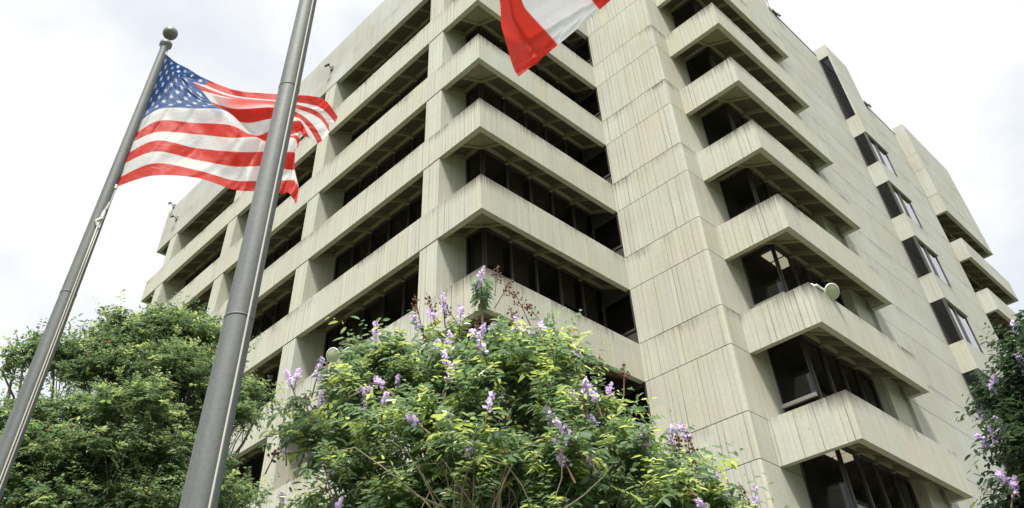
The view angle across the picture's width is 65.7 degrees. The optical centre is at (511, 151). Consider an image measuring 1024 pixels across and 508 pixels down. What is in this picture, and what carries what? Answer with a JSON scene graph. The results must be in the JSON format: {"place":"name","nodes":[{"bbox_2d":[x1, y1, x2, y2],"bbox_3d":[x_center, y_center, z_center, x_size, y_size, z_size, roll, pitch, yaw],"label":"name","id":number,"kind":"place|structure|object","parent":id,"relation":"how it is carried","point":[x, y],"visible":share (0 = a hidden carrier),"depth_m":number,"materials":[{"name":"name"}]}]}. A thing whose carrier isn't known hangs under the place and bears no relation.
{"place":"outdoors","nodes":[
{"label":"outdoors","id":0,"kind":"place"},
{"bbox_2d":[0,0,1023,500],"label":"sky","id":1,"kind":"structure","parent":0,"point":[74,74],"materials":[{"name":"white"}]},
{"bbox_2d":[102,0,1023,507],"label":"office building","id":2,"kind":"structure","parent":0,"point":[682,204],"depth_m":32.42,"materials":[{"name":"concrete"}]},
{"bbox_2d":[184,249,221,286],"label":"window","id":3,"kind":"structure","parent":2,"relation":"in","point":[214,258],"depth_m":48.86,"materials":[{"name":"black glass"}]},
{"bbox_2d":[199,201,233,233],"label":"window","id":4,"kind":"structure","parent":2,"relation":"in","point":[232,201],"depth_m":51.48,"materials":[{"name":"black glass"}]},
{"bbox_2d":[221,452,264,507],"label":"window","id":5,"kind":"structure","parent":2,"relation":"in","point":[256,461],"depth_m":32.72,"materials":[{"name":"black glass"}]},
{"bbox_2d":[246,366,279,414],"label":"window","id":6,"kind":"structure","parent":2,"relation":"in","point":[273,373],"depth_m":35.10,"materials":[{"name":"black glass"}]},
{"bbox_2d":[250,293,291,341],"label":"window","id":7,"kind":"structure","parent":2,"relation":"in","point":[276,312],"depth_m":38.22,"materials":[{"name":"black glass"}]},
{"bbox_2d":[264,228,302,269],"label":"window","id":8,"kind":"structure","parent":2,"relation":"in","point":[296,237],"depth_m":40.95,"materials":[{"name":"black glass"}]},
{"bbox_2d":[276,171,312,207],"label":"window","id":9,"kind":"structure","parent":2,"relation":"in","point":[308,176],"depth_m":43.37,"materials":[{"name":"black glass"}]},
{"bbox_2d":[326,347,348,362],"bbox_3d":[-6.171,7.263,28.766,0.539,0.525,1.351,32,-53,-32],"label":"floodlight","id":10,"kind":"object","parent":2,"relation":"attached to","point":[330,353],"visible":0.72,"depth_m":28.89,"materials":[{"name":"white metal"}]},
{"bbox_2d":[308,372,412,470],"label":"window","id":11,"kind":"structure","parent":2,"relation":"in","point":[358,400],"depth_m":29.53,"materials":[{"name":"black glass"}]},
{"bbox_2d":[322,270,418,366],"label":"window","id":12,"kind":"structure","parent":2,"relation":"in","point":[397,300],"depth_m":31.05,"materials":[{"name":"black glass"}]},
{"bbox_2d":[333,193,421,280],"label":"window","id":13,"kind":"structure","parent":2,"relation":"in","point":[407,215],"depth_m":33.89,"materials":[{"name":"black glass"}]},
{"bbox_2d":[343,127,424,206],"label":"window","id":14,"kind":"structure","parent":2,"relation":"in","point":[411,144],"depth_m":36.59,"materials":[{"name":"black glass"}]},
{"bbox_2d":[351,70,427,142],"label":"window","id":15,"kind":"structure","parent":2,"relation":"in","point":[424,75],"depth_m":39.30,"materials":[{"name":"black glass"}]},
{"bbox_2d":[358,20,429,87],"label":"window","id":16,"kind":"structure","parent":2,"relation":"in","point":[417,32],"depth_m":41.97,"materials":[{"name":"black glass"}]},
{"bbox_2d":[466,26,479,43],"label":"window","id":17,"kind":"structure","parent":2,"relation":"in","point":[471,35],"depth_m":36.15,"materials":[{"name":"black glass"}]},
{"bbox_2d":[466,83,480,107],"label":"window","id":18,"kind":"structure","parent":2,"relation":"in","point":[472,95],"depth_m":33.50,"materials":[{"name":"black glass"}]},
{"bbox_2d":[466,149,482,183],"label":"window","id":19,"kind":"structure","parent":2,"relation":"in","point":[474,167],"depth_m":30.78,"materials":[{"name":"black glass"}]},
{"bbox_2d":[466,228,484,275],"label":"window","id":20,"kind":"structure","parent":2,"relation":"in","point":[475,259],"depth_m":28.10,"materials":[{"name":"black glass"}]},
{"bbox_2d":[466,322,485,361],"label":"window","id":21,"kind":"structure","parent":2,"relation":"in","point":[479,324],"depth_m":26.00,"materials":[{"name":"black glass"}]},
{"bbox_2d":[480,26,574,101],"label":"window","id":22,"kind":"structure","parent":2,"relation":"in","point":[484,33],"depth_m":37.88,"materials":[{"name":"black glass"}]},
{"bbox_2d":[481,83,584,165],"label":"window","id":23,"kind":"structure","parent":2,"relation":"in","point":[490,96],"depth_m":34.76,"materials":[{"name":"black glass"}]},
{"bbox_2d":[482,149,595,240],"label":"window","id":24,"kind":"structure","parent":2,"relation":"in","point":[509,177],"depth_m":32.07,"materials":[{"name":"black glass"}]},
{"bbox_2d":[484,228,607,327],"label":"window","id":25,"kind":"structure","parent":2,"relation":"in","point":[517,263],"depth_m":29.37,"materials":[{"name":"black glass"}]},
{"bbox_2d":[486,322,619,420],"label":"window","id":26,"kind":"structure","parent":2,"relation":"in","point":[608,379],"depth_m":28.38,"materials":[{"name":"black glass"}]},
{"bbox_2d":[561,40,569,48],"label":"window","id":27,"kind":"structure","parent":2,"relation":"in","point":[563,42],"depth_m":41.85,"materials":[{"name":"black glass"}]},
{"bbox_2d":[503,460,628,507],"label":"window","id":28,"kind":"structure","parent":2,"relation":"in","point":[614,505],"depth_m":25.49,"materials":[{"name":"black glass"}]},
{"bbox_2d":[571,38,591,62],"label":"narrow window","id":29,"kind":"structure","parent":2,"relation":"in","point":[583,50],"depth_m":40.67,"materials":[{"name":"black glass"}]},
{"bbox_2d":[576,88,600,116],"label":"narrow window","id":30,"kind":"structure","parent":2,"relation":"in","point":[590,102],"depth_m":38.12,"materials":[{"name":"black glass"}]},
{"bbox_2d":[582,146,610,178],"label":"narrow window","id":31,"kind":"structure","parent":2,"relation":"in","point":[598,162],"depth_m":35.59,"materials":[{"name":"black glass"}]},
{"bbox_2d":[591,212,622,251],"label":"narrow window","id":32,"kind":"structure","parent":2,"relation":"in","point":[607,232],"depth_m":33.02,"materials":[{"name":"black glass"}]},
{"bbox_2d":[602,290,636,336],"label":"narrow window","id":33,"kind":"structure","parent":2,"relation":"in","point":[620,317],"depth_m":30.44,"materials":[{"name":"black glass"}]},
{"bbox_2d":[616,382,652,434],"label":"narrow window","id":34,"kind":"structure","parent":2,"relation":"in","point":[630,395],"depth_m":27.95,"materials":[{"name":"black glass"}]},
{"bbox_2d":[671,0,696,27],"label":"tower window","id":35,"kind":"structure","parent":2,"relation":"in","point":[686,10],"depth_m":40.08,"materials":[{"name":"black glass"}]},
{"bbox_2d":[693,0,703,12],"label":"tower window","id":36,"kind":"structure","parent":2,"relation":"in","point":[698,6],"depth_m":40.12,"materials":[{"name":"black glass"}]},
{"bbox_2d":[685,47,713,82],"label":"tower window","id":37,"kind":"structure","parent":2,"relation":"in","point":[700,63],"depth_m":37.42,"materials":[{"name":"black glass"}]},
{"bbox_2d":[708,47,722,66],"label":"tower window","id":38,"kind":"structure","parent":2,"relation":"in","point":[716,59],"depth_m":37.55,"materials":[{"name":"black glass"}]},
{"bbox_2d":[701,103,733,145],"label":"tower window","id":39,"kind":"structure","parent":2,"relation":"in","point":[717,124],"depth_m":34.78,"materials":[{"name":"black glass"}]},
{"bbox_2d":[726,103,748,129],"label":"tower window","id":40,"kind":"structure","parent":2,"relation":"in","point":[736,119],"depth_m":35.01,"materials":[{"name":"black glass"}]},
{"bbox_2d":[719,168,757,218],"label":"tower window","id":41,"kind":"structure","parent":2,"relation":"in","point":[738,192],"depth_m":32.13,"materials":[{"name":"black glass"}]},
{"bbox_2d":[741,244,785,306],"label":"tower window","id":42,"kind":"structure","parent":2,"relation":"in","point":[765,282],"depth_m":29.47,"materials":[{"name":"black glass"}]},
{"bbox_2d":[747,168,812,220],"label":"tower window","id":43,"kind":"structure","parent":2,"relation":"in","point":[763,191],"depth_m":32.59,"materials":[{"name":"black glass"}]},
{"bbox_2d":[767,335,819,410],"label":"tower window","id":44,"kind":"structure","parent":2,"relation":"in","point":[796,385],"depth_m":26.82,"materials":[{"name":"black glass"}]},
{"bbox_2d":[771,244,844,306],"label":"tower window","id":45,"kind":"structure","parent":2,"relation":"in","point":[793,273],"depth_m":30.13,"materials":[{"name":"black glass"}]},
{"bbox_2d":[810,283,839,299],"bbox_3d":[10.601,4.618,26.966,1.343,0.520,0.545,32,-53,-32],"label":"satellite dish","id":46,"kind":"object","parent":2,"relation":"attached to","point":[831,291],"visible":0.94,"depth_m":27.11,"materials":[{"name":"white metal"}]},
{"bbox_2d":[799,450,854,507],"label":"tower window","id":47,"kind":"structure","parent":2,"relation":"in","point":[825,481],"depth_m":24.39,"materials":[{"name":"black glass"}]},
{"bbox_2d":[819,57,855,119],"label":"oriel window","id":48,"kind":"structure","parent":2,"relation":"in","point":[839,93],"depth_m":50.01,"materials":[{"name":"black glass"}]},
{"bbox_2d":[800,335,883,411],"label":"tower window","id":49,"kind":"structure","parent":2,"relation":"in","point":[831,375],"depth_m":27.85,"materials":[{"name":"black glass"}]},
{"bbox_2d":[854,132,897,176],"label":"oriel window","id":50,"kind":"structure","parent":2,"relation":"in","point":[871,153],"depth_m":46.72,"materials":[{"name":"black glass"}]},
{"bbox_2d":[837,447,919,507],"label":"tower window","id":51,"kind":"structure","parent":2,"relation":"in","point":[870,485],"depth_m":25.27,"materials":[{"name":"black glass"}]},
{"bbox_2d":[876,180,923,229],"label":"oriel window","id":52,"kind":"structure","parent":2,"relation":"in","point":[895,203],"depth_m":44.15,"materials":[{"name":"black glass"}]},
{"bbox_2d":[901,235,951,287],"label":"oriel window","id":53,"kind":"structure","parent":2,"relation":"in","point":[923,261],"depth_m":41.57,"materials":[{"name":"black glass"}]},
{"bbox_2d":[930,298,983,353],"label":"oriel window","id":54,"kind":"structure","parent":2,"relation":"in","point":[955,327],"depth_m":39.02,"materials":[{"name":"black glass"}]},
{"bbox_2d":[966,275,980,288],"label":"wing window","id":55,"kind":"structure","parent":2,"relation":"in","point":[974,285],"depth_m":53.57,"materials":[{"name":"black glass"}]},
{"bbox_2d":[962,368,996,415],"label":"oriel window","id":56,"kind":"structure","parent":2,"relation":"in","point":[969,379],"depth_m":36.67,"materials":[{"name":"black glass"}]},
{"bbox_2d":[992,326,1006,343],"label":"wing window","id":57,"kind":"structure","parent":2,"relation":"in","point":[1000,336],"depth_m":51.21,"materials":[{"name":"black glass"}]},
{"bbox_2d":[1000,455,1023,486],"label":"oriel window","id":58,"kind":"structure","parent":2,"relation":"in","point":[1005,465],"depth_m":34.15,"materials":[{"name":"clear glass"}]},
{"bbox_2d":[954,310,1023,507],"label":"dark tree","id":59,"kind":"object","parent":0,"point":[1005,409],"visible":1,"depth_m":10.07,"materials":[{"name":"green plant"}]},
{"label":"ground","id":60,"kind":"structure","parent":0,"visible":0},
{"bbox_2d":[0,26,177,499],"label":"flagpole","id":61,"kind":"object","parent":60,"relation":"on","point":[15,429],"visible":1,"depth_m":8.76,"materials":[{"name":"metal"}]},
{"bbox_2d":[107,51,337,208],"bbox_3d":[-3.900,-0.136,11.424,2.750,3.479,1.285,13,-45,-17],"label":"american flag","id":62,"kind":"object","parent":61,"relation":"attached to","point":[193,124],"visible":0.92,"depth_m":10.90,"materials":[{"name":"fabric"}]},
{"bbox_2d":[0,289,290,507],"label":"spreading tree","id":63,"kind":"object","parent":60,"relation":"on","point":[117,358],"visible":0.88,"depth_m":13.79,"materials":[{"name":"green plant"}]},
{"bbox_2d":[179,0,316,507],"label":"flagpole","id":64,"kind":"object","parent":60,"relation":"on","point":[204,476],"visible":1,"depth_m":5.88,"materials":[{"name":"metal"}]},
{"bbox_2d":[500,0,609,76],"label":"striped flag","id":65,"kind":"object","parent":64,"relation":"hanging from","point":[535,32],"visible":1,"depth_m":8.33,"materials":[{"name":"fabric"}]},
{"bbox_2d":[258,265,789,507],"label":"flowering tree","id":66,"kind":"object","parent":60,"relation":"on","point":[428,408],"visible":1,"depth_m":10.04,"materials":[{"name":"green plant"}]}
]}

